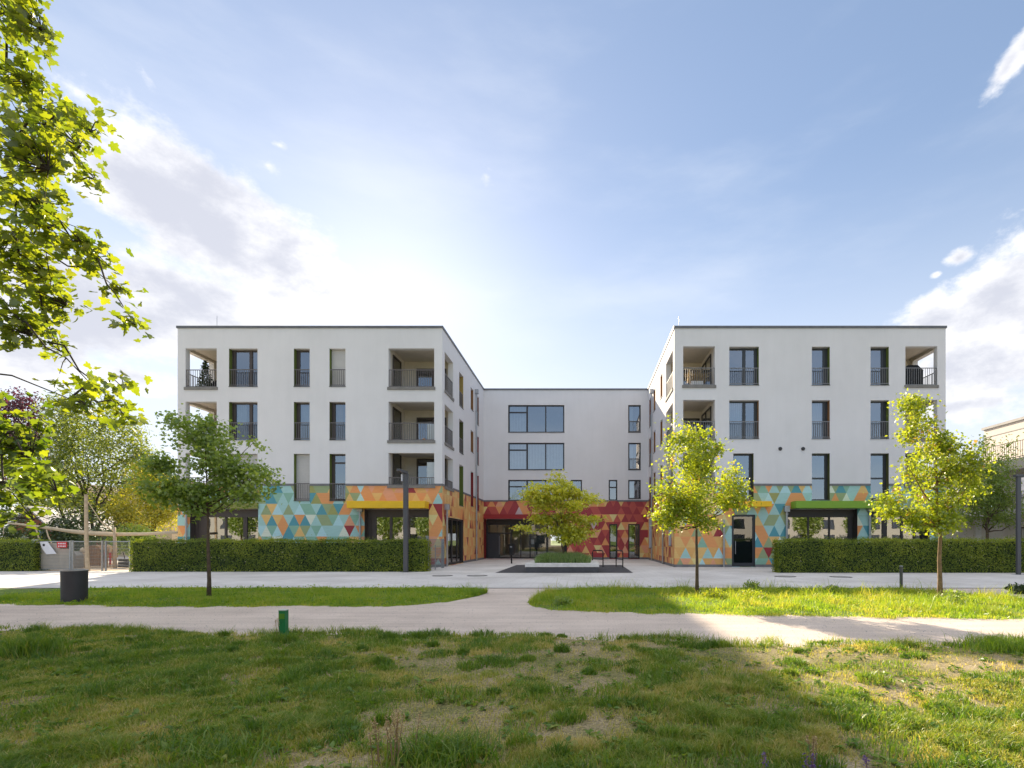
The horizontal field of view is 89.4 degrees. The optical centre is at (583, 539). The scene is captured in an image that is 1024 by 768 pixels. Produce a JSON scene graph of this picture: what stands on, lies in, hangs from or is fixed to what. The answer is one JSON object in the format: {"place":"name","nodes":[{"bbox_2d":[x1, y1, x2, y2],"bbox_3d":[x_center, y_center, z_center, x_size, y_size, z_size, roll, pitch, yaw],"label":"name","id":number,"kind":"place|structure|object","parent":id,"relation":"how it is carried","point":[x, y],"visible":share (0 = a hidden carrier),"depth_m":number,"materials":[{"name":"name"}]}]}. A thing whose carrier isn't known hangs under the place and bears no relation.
{"place":"outdoors","nodes":[
{"label":"outdoors","id":0,"kind":"place"},
{"bbox_2d":[74,551,83,568],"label":"stone block","id":1,"kind":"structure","parent":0,"point":[78,559],"depth_m":27.67,"materials":[{"name":"grey stone"}]},
{"bbox_2d":[43,563,128,570],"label":"playground sand","id":2,"kind":"structure","parent":0,"point":[95,567],"depth_m":27.52,"materials":[{"name":"beige sand"}]},
{"bbox_2d":[83,545,117,565],"bbox_3d":[-27.055,0.910,28.635,1.120,1.280,0.930,0,0,0],"label":"playhouse","id":3,"kind":"object","parent":2,"relation":"on","point":[94,555],"visible":0.49,"depth_m":28.17,"materials":[{"name":"brown wood"}]},
{"bbox_2d":[113,527,116,567],"bbox_3d":[-25.556,0.450,27.900,0.188,2.303,0.170,0,0,0],"label":"wooden pole","id":4,"kind":"object","parent":2,"relation":"on","point":[114,551],"visible":0.79,"depth_m":27.85,"materials":[{"name":"brown wood"}]},
{"bbox_2d":[3,522,177,542],"bbox_3d":[-27.001,0.059,27.996,9.558,2.078,0.252,0,0,0],"label":"sagging band","id":5,"kind":"object","parent":4,"relation":"attached to","point":[96,533],"visible":0.72,"depth_m":27.98,"materials":[{"name":"fabric"}]},
{"bbox_2d":[0,581,488,607],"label":"verge","id":6,"kind":"structure","parent":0,"point":[10,591],"depth_m":13.97,"materials":[{"name":"green plant"}]},
{"bbox_2d":[60,569,88,602],"bbox_3d":[-12.578,1.144,12.637,0.514,0.812,0.514,0,0,0],"label":"litter bin","id":7,"kind":"object","parent":6,"relation":"on","point":[74,584],"visible":0.93,"depth_m":12.45,"materials":[{"name":"grey metal"}]},
{"bbox_2d":[121,403,285,596],"bbox_3d":[-9.993,-0.948,13.747,3.888,5.098,2.055,0,0,0],"label":"tree","id":8,"kind":"object","parent":6,"relation":"on","point":[186,495],"visible":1,"depth_m":13.49,"materials":[{"name":"green plant"}]},
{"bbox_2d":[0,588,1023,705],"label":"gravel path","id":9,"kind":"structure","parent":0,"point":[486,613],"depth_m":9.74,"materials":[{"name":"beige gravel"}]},
{"bbox_2d":[0,619,1023,767],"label":"meadow","id":10,"kind":"structure","parent":0,"point":[587,724],"depth_m":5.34,"materials":[{"name":"plant"}]},
{"bbox_2d":[0,627,80,659],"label":"grass tussock","id":11,"kind":"object","parent":10,"relation":"on","point":[23,646],"depth_m":6.68,"materials":[{"name":"green plant"}]},
{"bbox_2d":[0,0,154,535],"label":"maple tree","id":12,"kind":"object","parent":10,"relation":"on","point":[24,151],"visible":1,"depth_m":5.08,"materials":[{"name":"green plant"}]},
{"bbox_2d":[111,722,308,767],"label":"grass tussock","id":13,"kind":"object","parent":10,"relation":"on","point":[225,741],"depth_m":3.59,"materials":[{"name":"green plant"}]},
{"bbox_2d":[255,629,310,643],"bbox_3d":[-4.509,1.439,7.559,0.909,0.223,0.592,0,0,0],"label":"grass tussock","id":14,"kind":"object","parent":10,"relation":"on","point":[283,638],"depth_m":7.52,"materials":[{"name":"green plant"}]},
{"bbox_2d":[278,609,288,635],"bbox_3d":[-4.583,1.331,7.811,0.104,0.538,0.105,0,0,0],"label":"marker post","id":15,"kind":"object","parent":10,"relation":"on","point":[283,620],"visible":0.65,"depth_m":7.76,"materials":[{"name":"green plastic"}]},
{"bbox_2d":[367,709,421,767],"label":"seed stalks","id":16,"kind":"object","parent":10,"relation":"on","point":[387,730],"visible":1,"depth_m":3.47,"materials":[{"name":"brown plant"}]},
{"bbox_2d":[340,718,537,767],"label":"grass tussock","id":17,"kind":"object","parent":10,"relation":"on","point":[456,748],"depth_m":3.51,"materials":[{"name":"green plant"}]},
{"bbox_2d":[805,735,817,763],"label":"seed stalks","id":18,"kind":"object","parent":10,"relation":"on","point":[814,738],"visible":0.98,"depth_m":3.33,"materials":[{"name":"brown plant"}]},
{"bbox_2d":[942,627,1023,656],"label":"grass tussock","id":19,"kind":"object","parent":10,"relation":"on","point":[994,644],"depth_m":7.04,"materials":[{"name":"green plant"}]},
{"bbox_2d":[0,556,1023,587],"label":"paved path","id":20,"kind":"structure","parent":0,"point":[653,573],"depth_m":20.45,"materials":[{"name":"concrete"}]},
{"bbox_2d":[0,499,45,542],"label":"shrub","id":21,"kind":"object","parent":20,"relation":"on","point":[6,534],"visible":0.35,"depth_m":35.01,"materials":[{"name":"green plant"}]},
{"bbox_2d":[0,537,50,570],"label":"hedge","id":22,"kind":"object","parent":20,"relation":"on","point":[19,555],"visible":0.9,"depth_m":25.29,"materials":[{"name":"green plant"}]},
{"bbox_2d":[14,511,97,550],"bbox_3d":[-35.911,-0.075,35.518,3.926,3.838,4.172,0,0,0],"label":"shrub","id":23,"kind":"object","parent":20,"relation":"on","point":[59,523],"visible":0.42,"depth_m":34.84,"materials":[{"name":"green plant"}]},
{"bbox_2d":[7,506,113,555],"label":"brick house","id":24,"kind":"structure","parent":20,"relation":"on","point":[34,513],"depth_m":44.09,"materials":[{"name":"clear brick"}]},
{"bbox_2d":[49,483,117,509],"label":"timber house","id":25,"kind":"structure","parent":20,"relation":"on","point":[78,485],"depth_m":52.70,"materials":[{"name":"brown wood"}]},
{"bbox_2d":[71,541,103,570],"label":"wire gate","id":26,"kind":"structure","parent":20,"relation":"on","point":[102,555],"depth_m":25.49,"materials":[{"name":"grey metal"}]},
{"bbox_2d":[46,499,145,553],"bbox_3d":[-34.113,-0.531,35.763,5.850,5.209,5.814,0,0,-29],"label":"shrub","id":27,"kind":"object","parent":20,"relation":"on","point":[95,538],"visible":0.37,"depth_m":35.30,"materials":[{"name":"green plant"}]},
{"bbox_2d":[84,494,113,570],"bbox_3d":[-24.965,-0.314,26.385,0.232,3.834,3.042,0,0,-25],"label":"wooden pole","id":28,"kind":"object","parent":20,"relation":"on","point":[86,543],"visible":0.86,"depth_m":25.05,"materials":[{"name":"brown wood"}]},
{"bbox_2d":[104,541,130,570],"bbox_3d":[-23.239,0.790,25.530,1.285,1.520,0.070,0,0,0],"label":"wire fence","id":29,"kind":"object","parent":20,"relation":"on","point":[105,556],"visible":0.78,"depth_m":25.51,"materials":[{"name":"grey metal"}]},
{"bbox_2d":[97,521,166,558],"bbox_3d":[-29.942,0.189,33.996,3.551,2.848,2.933,0,0,-34],"label":"shrub","id":30,"kind":"object","parent":20,"relation":"on","point":[125,545],"visible":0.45,"depth_m":33.52,"materials":[{"name":"green plant"}]},
{"bbox_2d":[110,477,205,555],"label":"cream house","id":31,"kind":"structure","parent":20,"relation":"on","point":[172,536],"depth_m":48.00,"materials":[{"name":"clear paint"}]},
{"bbox_2d":[128,534,431,571],"bbox_3d":[-14.831,0.601,25.156,14.586,2.023,1.042,0,0,0],"label":"hedge","id":32,"kind":"object","parent":20,"relation":"on","point":[275,555],"visible":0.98,"depth_m":24.86,"materials":[{"name":"green plant"}]},
{"bbox_2d":[397,469,408,571],"bbox_3d":[-8.530,-0.859,24.014,0.457,4.819,1.160,0,0,0],"label":"street lamp","id":33,"kind":"object","parent":20,"relation":"on","point":[405,477],"visible":0.88,"depth_m":24.36,"materials":[{"name":"grey metal"}]},
{"bbox_2d":[425,536,443,570],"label":"side gate","id":34,"kind":"structure","parent":20,"relation":"on","point":[436,546],"depth_m":26.86,"materials":[{"name":"metal"}]},
{"bbox_2d":[771,533,1023,572],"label":"hedge","id":35,"kind":"object","parent":20,"relation":"on","point":[870,555],"visible":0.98,"depth_m":24.06,"materials":[{"name":"green plant"}]},
{"bbox_2d":[924,416,1023,541],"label":"terraced house","id":36,"kind":"structure","parent":20,"relation":"on","point":[1014,428],"depth_m":35.27,"materials":[{"name":"beige paint"}]},
{"bbox_2d":[946,516,1003,541],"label":"garden wall","id":37,"kind":"structure","parent":20,"relation":"on","point":[977,533],"depth_m":31.00,"materials":[{"name":"concrete"}]},
{"bbox_2d":[1013,474,1023,574],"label":"street lamp","id":38,"kind":"object","parent":20,"relation":"on","point":[1018,523],"visible":0.99,"depth_m":22.75,"materials":[{"name":"grey metal"}]},
{"bbox_3d":[-27.313,0.760,25.485,0.279,1.580,0.170,0,0,0],"label":"gate post","id":39,"kind":"object","parent":20,"relation":"on","visible":0},
{"bbox_2d":[39,541,70,569],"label":"wire gate","id":40,"kind":"structure","parent":39,"relation":"attached to","point":[69,555],"depth_m":25.48,"materials":[{"name":"grey metal"}]},
{"bbox_2d":[40,542,55,553],"bbox_3d":[-26.649,0.395,25.458,0.849,0.630,0.014,0,0,0],"label":"notice banner","id":41,"kind":"object","parent":40,"relation":"attached to","point":[47,548],"visible":1,"depth_m":25.45,"materials":[{"name":"white plastic"}]},
{"bbox_2d":[41,543,68,568],"bbox_3d":[-26.377,0.800,25.575,1.474,1.300,0.030,0,0,0],"label":"privacy board","id":42,"kind":"object","parent":40,"relation":"attached to","point":[59,559],"visible":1,"depth_m":25.56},
{"bbox_2d":[0,0,1023,540],"label":"sky","id":43,"kind":"structure","parent":0,"point":[556,187],"materials":[{"name":"blue"}]},
{"bbox_2d":[551,541,560,544],"bbox_3d":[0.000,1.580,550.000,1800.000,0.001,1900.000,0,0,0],"label":"ground","id":44,"kind":"structure","parent":0,"point":[554,543],"depth_m":231.16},
{"bbox_2d":[0,386,55,490],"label":"copper beech","id":45,"kind":"object","parent":44,"relation":"on","point":[21,406],"visible":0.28,"depth_m":46.00,"materials":[{"name":"purple plant"}]},
{"bbox_2d":[0,467,81,526],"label":"tree","id":46,"kind":"object","parent":44,"relation":"on","point":[30,503],"visible":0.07,"depth_m":56.59,"materials":[{"name":"green plant"}]},
{"bbox_2d":[15,388,172,545],"bbox_3d":[-37.376,-4.879,39.353,11.374,13.116,8.999,0,0,0],"label":"tree","id":47,"kind":"object","parent":44,"relation":"on","point":[65,445],"visible":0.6,"depth_m":38.18,"materials":[{"name":"green plant"}]},
{"bbox_2d":[88,454,177,537],"bbox_3d":[-31.456,-2.316,36.854,6.375,7.844,5.395,0,0,-38],"label":"tree","id":48,"kind":"object","parent":44,"relation":"on","point":[127,510],"visible":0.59,"depth_m":36.09,"materials":[{"name":"green plant"}]},
{"bbox_2d":[176,326,946,566],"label":"apartment building","id":49,"kind":"structure","parent":44,"relation":"on","point":[339,419],"depth_m":29.09,"materials":[{"name":"paint"}]},
{"bbox_2d":[196,360,213,385],"bbox_3d":[-22.113,-9.552,29.889,0.999,1.929,0.980,0,0,19],"label":"potted conifer","id":50,"kind":"object","parent":49,"relation":"on","point":[205,366],"visible":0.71,"depth_m":29.80,"materials":[{"name":"green plant"}]},
{"bbox_2d":[195,509,257,541],"bbox_3d":[-20.448,-0.167,29.506,3.877,3.194,0.132,0,0,0],"label":"window","id":51,"kind":"structure","parent":49,"relation":"in","point":[201,525],"depth_m":29.49,"materials":[{"name":"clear glass"}]},
{"bbox_2d":[228,350,257,386],"bbox_3d":[-19.359,-9.784,29.243,1.658,2.186,0.375,0,0,0],"label":"window","id":52,"kind":"structure","parent":49,"relation":"in","point":[233,371],"depth_m":29.36,"materials":[{"name":"clear glass"}]},
{"bbox_2d":[229,403,257,439],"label":"window","id":53,"kind":"structure","parent":49,"relation":"in","point":[241,407],"depth_m":29.36,"materials":[{"name":"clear glass"}]},
{"bbox_2d":[232,455,257,500],"bbox_3d":[-19.359,-3.555,29.243,1.658,2.691,0.375,0,0,0],"label":"window","id":54,"kind":"structure","parent":49,"relation":"in","point":[253,458],"depth_m":29.31,"materials":[{"name":"white glass"}]},
{"bbox_2d":[293,350,309,386],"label":"window","id":55,"kind":"structure","parent":49,"relation":"in","point":[298,371],"depth_m":29.36,"materials":[{"name":"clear glass"}]},
{"bbox_2d":[294,403,309,439],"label":"window","id":56,"kind":"structure","parent":49,"relation":"in","point":[303,409],"depth_m":29.53,"materials":[{"name":"clear glass"}]},
{"bbox_2d":[294,455,309,500],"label":"window","id":57,"kind":"structure","parent":49,"relation":"in","point":[302,483],"depth_m":29.31,"materials":[{"name":"beige glass"}]},
{"bbox_2d":[329,350,345,386],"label":"window","id":58,"kind":"structure","parent":49,"relation":"in","point":[338,356],"depth_m":29.31,"materials":[{"name":"beige glass"}]},
{"bbox_2d":[330,403,344,439],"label":"window","id":59,"kind":"structure","parent":49,"relation":"in","point":[337,422],"depth_m":29.39,"materials":[{"name":"clear glass"}]},
{"bbox_2d":[330,455,344,500],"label":"window","id":60,"kind":"structure","parent":49,"relation":"in","point":[333,483],"depth_m":29.36,"materials":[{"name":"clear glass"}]},
{"bbox_2d":[392,354,401,385],"bbox_3d":[-11.075,-9.682,30.340,0.060,2.150,1.300,0,0,0],"label":"balcony door","id":61,"kind":"structure","parent":49,"relation":"in","point":[396,363],"depth_m":30.24,"materials":[{"name":"clear glass"}]},
{"bbox_2d":[392,407,401,438],"bbox_3d":[-11.075,-6.655,30.340,0.060,2.150,1.300,0,0,0],"label":"balcony door","id":62,"kind":"structure","parent":49,"relation":"in","point":[396,414],"depth_m":30.24,"materials":[{"name":"grey glass"}]},
{"bbox_2d":[392,454,401,483],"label":"balcony door","id":63,"kind":"structure","parent":49,"relation":"in","point":[396,458],"depth_m":30.24,"materials":[{"name":"grey glass"}]},
{"bbox_2d":[367,509,428,542],"bbox_3d":[-10.641,-0.167,29.506,3.664,3.194,0.132,0,0,0],"label":"window","id":64,"kind":"structure","parent":49,"relation":"in","point":[372,514],"depth_m":29.44,"materials":[{"name":"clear glass"}]},
{"bbox_2d":[427,462,433,483],"bbox_3d":[-8.812,-3.755,29.580,0.503,1.470,0.060,0,0,0],"label":"privacy screen","id":65,"kind":"object","parent":49,"relation":"on","point":[430,469],"visible":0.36,"depth_m":29.55,"materials":[{"name":"glass"}]},
{"bbox_2d":[417,369,445,385],"bbox_3d":[-9.444,-9.607,31.704,1.830,2.000,0.064,0,0,0],"label":"balcony door","id":66,"kind":"structure","parent":49,"relation":"in","point":[423,372],"depth_m":31.71,"materials":[{"name":"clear glass"}]},
{"bbox_2d":[417,417,445,438],"bbox_3d":[-9.444,-6.580,31.704,1.830,2.000,0.064,0,0,0],"label":"balcony door","id":67,"kind":"structure","parent":49,"relation":"in","point":[419,419],"depth_m":31.71,"materials":[{"name":"clear glass"}]},
{"bbox_2d":[417,459,445,483],"bbox_3d":[-9.444,-4.030,31.704,1.830,2.000,0.064,0,0,0],"label":"balcony door","id":68,"kind":"structure","parent":49,"relation":"in","point":[421,463],"depth_m":31.71,"materials":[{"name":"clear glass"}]},
{"bbox_2d":[448,518,461,564],"bbox_3d":[-8.175,0.075,32.240,0.070,2.850,3.800,0,0,0],"label":"door","id":69,"kind":"structure","parent":49,"relation":"in","point":[454,525],"depth_m":32.31,"materials":[{"name":"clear glass"}]},
{"bbox_2d":[488,534,499,557],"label":"entrance door","id":70,"kind":"structure","parent":49,"relation":"in","point":[493,539],"depth_m":42.36,"materials":[{"name":"metal"}]},
{"bbox_2d":[508,480,546,500],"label":"window","id":71,"kind":"structure","parent":49,"relation":"in","point":[509,486],"depth_m":41.20,"materials":[{"name":"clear glass"}]},
{"bbox_2d":[508,443,563,469],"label":"window","id":72,"kind":"structure","parent":49,"relation":"in","point":[521,456],"depth_m":41.38,"materials":[{"name":"clear glass"}]},
{"bbox_2d":[508,405,564,432],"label":"window","id":73,"kind":"structure","parent":49,"relation":"in","point":[517,414],"depth_m":41.37,"materials":[{"name":"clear glass"}]},
{"bbox_2d":[609,524,616,558],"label":"window","id":74,"kind":"structure","parent":49,"relation":"in","point":[612,527],"depth_m":41.23,"materials":[{"name":"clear glass"}]},
{"bbox_2d":[628,524,639,558],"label":"window","id":75,"kind":"structure","parent":49,"relation":"in","point":[633,529],"depth_m":41.24,"materials":[{"name":"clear glass"}]},
{"bbox_2d":[628,405,640,432],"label":"window","id":76,"kind":"structure","parent":49,"relation":"in","point":[630,407],"depth_m":41.20,"materials":[{"name":"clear glass"}]},
{"bbox_2d":[628,443,640,469],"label":"window","id":77,"kind":"structure","parent":49,"relation":"in","point":[630,445],"depth_m":41.20,"materials":[{"name":"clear glass"}]},
{"bbox_2d":[628,480,640,498],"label":"window","id":78,"kind":"structure","parent":49,"relation":"in","point":[630,482],"depth_m":41.20,"materials":[{"name":"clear glass"}]},
{"bbox_2d":[683,418,699,437],"bbox_3d":[6.564,-6.671,32.304,1.455,2.000,0.064,0,0,0],"label":"balcony door","id":79,"kind":"structure","parent":49,"relation":"in","point":[685,419],"depth_m":32.31,"materials":[{"name":"black glass"}]},
{"bbox_2d":[686,370,708,383],"bbox_3d":[6.428,-9.321,29.686,2.502,1.209,1.690,0,0,0],"label":"balcony planter","id":80,"kind":"object","parent":49,"relation":"on","point":[699,379],"visible":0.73,"depth_m":29.56,"materials":[{"name":"green plant"}]},
{"bbox_2d":[701,354,710,383],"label":"balcony door","id":81,"kind":"structure","parent":49,"relation":"in","point":[707,364],"depth_m":30.58,"materials":[{"name":"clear glass"}]},
{"bbox_2d":[701,406,710,437],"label":"balcony door","id":82,"kind":"structure","parent":49,"relation":"in","point":[706,416],"depth_m":30.71,"materials":[{"name":"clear glass"}]},
{"bbox_2d":[733,454,751,499],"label":"window","id":83,"kind":"structure","parent":49,"relation":"in","point":[750,455],"depth_m":29.36,"materials":[{"name":"black metal"}]},
{"bbox_2d":[732,515,754,566],"bbox_3d":[9.063,0.037,29.172,1.330,2.965,0.140,0,0,0],"label":"door","id":84,"kind":"structure","parent":49,"relation":"in","point":[743,526],"depth_m":29.20,"materials":[{"name":"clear glass"}]},
{"bbox_2d":[729,348,758,385],"bbox_3d":[9.093,-9.882,29.243,1.717,2.209,0.375,0,0,0],"label":"window","id":85,"kind":"structure","parent":49,"relation":"in","point":[744,370],"depth_m":29.36,"materials":[{"name":"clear glass"}]},
{"bbox_2d":[729,402,758,438],"bbox_3d":[9.093,-6.837,29.308,1.717,2.209,0.505,0,0,0],"label":"window","id":86,"kind":"structure","parent":49,"relation":"in","point":[735,421],"depth_m":29.36,"materials":[{"name":"blue glass"}]},
{"bbox_2d":[812,454,827,499],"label":"window","id":87,"kind":"structure","parent":49,"relation":"in","point":[825,478],"depth_m":29.36,"materials":[{"name":"grey glass"}]},
{"bbox_2d":[812,348,829,385],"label":"window","id":88,"kind":"structure","parent":49,"relation":"in","point":[824,370],"depth_m":29.36,"materials":[{"name":"grey metal"}]},
{"bbox_2d":[812,402,829,438],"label":"window","id":89,"kind":"structure","parent":49,"relation":"in","point":[820,421],"depth_m":29.41,"materials":[{"name":"blue glass"}]},
{"bbox_2d":[788,509,853,539],"bbox_3d":[13.557,-0.167,29.506,3.959,3.194,0.132,0,0,0],"label":"window","id":90,"kind":"structure","parent":49,"relation":"in","point":[849,513],"depth_m":29.44,"materials":[{"name":"black metal"}]},
{"bbox_2d":[871,454,885,499],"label":"window","id":91,"kind":"structure","parent":49,"relation":"in","point":[884,455],"depth_m":29.36,"materials":[{"name":"grey glass"}]},
{"bbox_2d":[871,348,888,385],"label":"window","id":92,"kind":"structure","parent":49,"relation":"in","point":[883,368],"depth_m":29.36,"materials":[{"name":"grey metal"}]},
{"bbox_2d":[870,402,889,438],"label":"window","id":93,"kind":"structure","parent":49,"relation":"in","point":[883,421],"depth_m":29.36,"materials":[{"name":"grey metal"}]},
{"bbox_2d":[871,509,924,541],"bbox_3d":[17.977,-0.167,29.506,3.318,3.194,0.132,0,0,0],"label":"window","id":94,"kind":"structure","parent":49,"relation":"in","point":[883,525],"depth_m":29.49,"materials":[{"name":"black metal"}]},
{"bbox_2d":[905,365,923,383],"bbox_3d":[19.159,-9.446,30.165,1.267,1.500,0.670,0,0,0],"label":"covered barbecue","id":95,"kind":"object","parent":49,"relation":"on","point":[912,376],"visible":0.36,"depth_m":29.84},
{"bbox_2d":[951,432,1023,538],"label":"tree","id":96,"kind":"object","parent":44,"relation":"on","point":[988,512],"visible":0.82,"depth_m":28.78,"materials":[{"name":"green plant"}]},
{"bbox_2d":[533,551,591,562],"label":"planter grass","id":97,"kind":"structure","parent":0,"point":[563,557],"depth_m":24.58,"materials":[{"name":"green plant"}]},
{"bbox_2d":[496,565,632,572],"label":"dark paving","id":98,"kind":"structure","parent":0,"point":[601,569],"depth_m":26.61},
{"bbox_2d":[525,560,598,572],"bbox_3d":[-1.025,1.311,25.675,3.470,0.442,3.450,0,0,0],"label":"raised planter","id":99,"kind":"object","parent":98,"relation":"on","point":[532,566],"visible":0.91,"depth_m":23.99,"materials":[{"name":"concrete"}]},
{"bbox_2d":[509,469,608,552],"bbox_3d":[-1.276,-1.247,25.848,5.048,4.626,2.946,0,0,0],"label":"ornamental maple","id":100,"kind":"object","parent":99,"relation":"on","point":[545,500],"visible":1,"depth_m":25.44,"materials":[{"name":"green plant"}]},
{"bbox_2d":[527,576,1023,620],"bbox_3d":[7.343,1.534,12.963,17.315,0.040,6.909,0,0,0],"label":"verge","id":101,"kind":"structure","parent":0,"point":[807,611],"depth_m":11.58,"materials":[{"name":"green plant"}]},
{"bbox_2d":[550,594,572,604],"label":"weed clump","id":102,"kind":"object","parent":101,"relation":"on","point":[561,599],"visible":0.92,"depth_m":12.03,"materials":[{"name":"green plant"}]},
{"bbox_2d":[644,413,761,591],"bbox_3d":[3.163,-0.957,13.901,3.065,5.116,2.422,0,0,0],"label":"tree","id":103,"kind":"object","parent":101,"relation":"on","point":[676,507],"visible":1,"depth_m":13.76,"materials":[{"name":"green plant"}]},
{"bbox_2d":[702,587,726,597],"bbox_3d":[3.411,1.395,13.403,0.664,0.366,0.544,0,0,0],"label":"weed clump","id":104,"kind":"object","parent":101,"relation":"on","point":[712,593],"visible":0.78,"depth_m":13.37,"materials":[{"name":"green plant"}]},
{"bbox_2d":[734,589,766,599],"bbox_3d":[4.294,1.412,13.221,0.810,0.331,0.720,0,0,0],"label":"weed clump","id":105,"kind":"object","parent":101,"relation":"on","point":[759,593],"visible":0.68,"depth_m":13.17,"materials":[{"name":"green plant"}]},
{"bbox_2d":[743,579,761,589],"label":"shrub","id":106,"kind":"object","parent":101,"relation":"on","point":[750,584],"visible":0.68,"depth_m":14.96,"materials":[{"name":"green plant"}]},
{"bbox_2d":[863,387,1008,598],"bbox_3d":[8.863,-1.157,13.052,3.115,5.517,2.121,0,0,0],"label":"tree","id":107,"kind":"object","parent":101,"relation":"on","point":[938,516],"visible":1,"depth_m":12.91,"materials":[{"name":"green plant"}]},
{"bbox_2d":[940,588,968,604],"bbox_3d":[8.737,1.359,12.107,0.620,0.441,0.513,0,0,0],"label":"weed clump","id":108,"kind":"object","parent":101,"relation":"on","point":[955,596],"visible":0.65,"depth_m":12.03,"materials":[{"name":"green plant"}]},
{"bbox_2d":[1004,582,1023,593],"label":"shrub","id":109,"kind":"object","parent":101,"relation":"on","point":[1018,588],"visible":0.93,"depth_m":14.77,"materials":[{"name":"green plant"}]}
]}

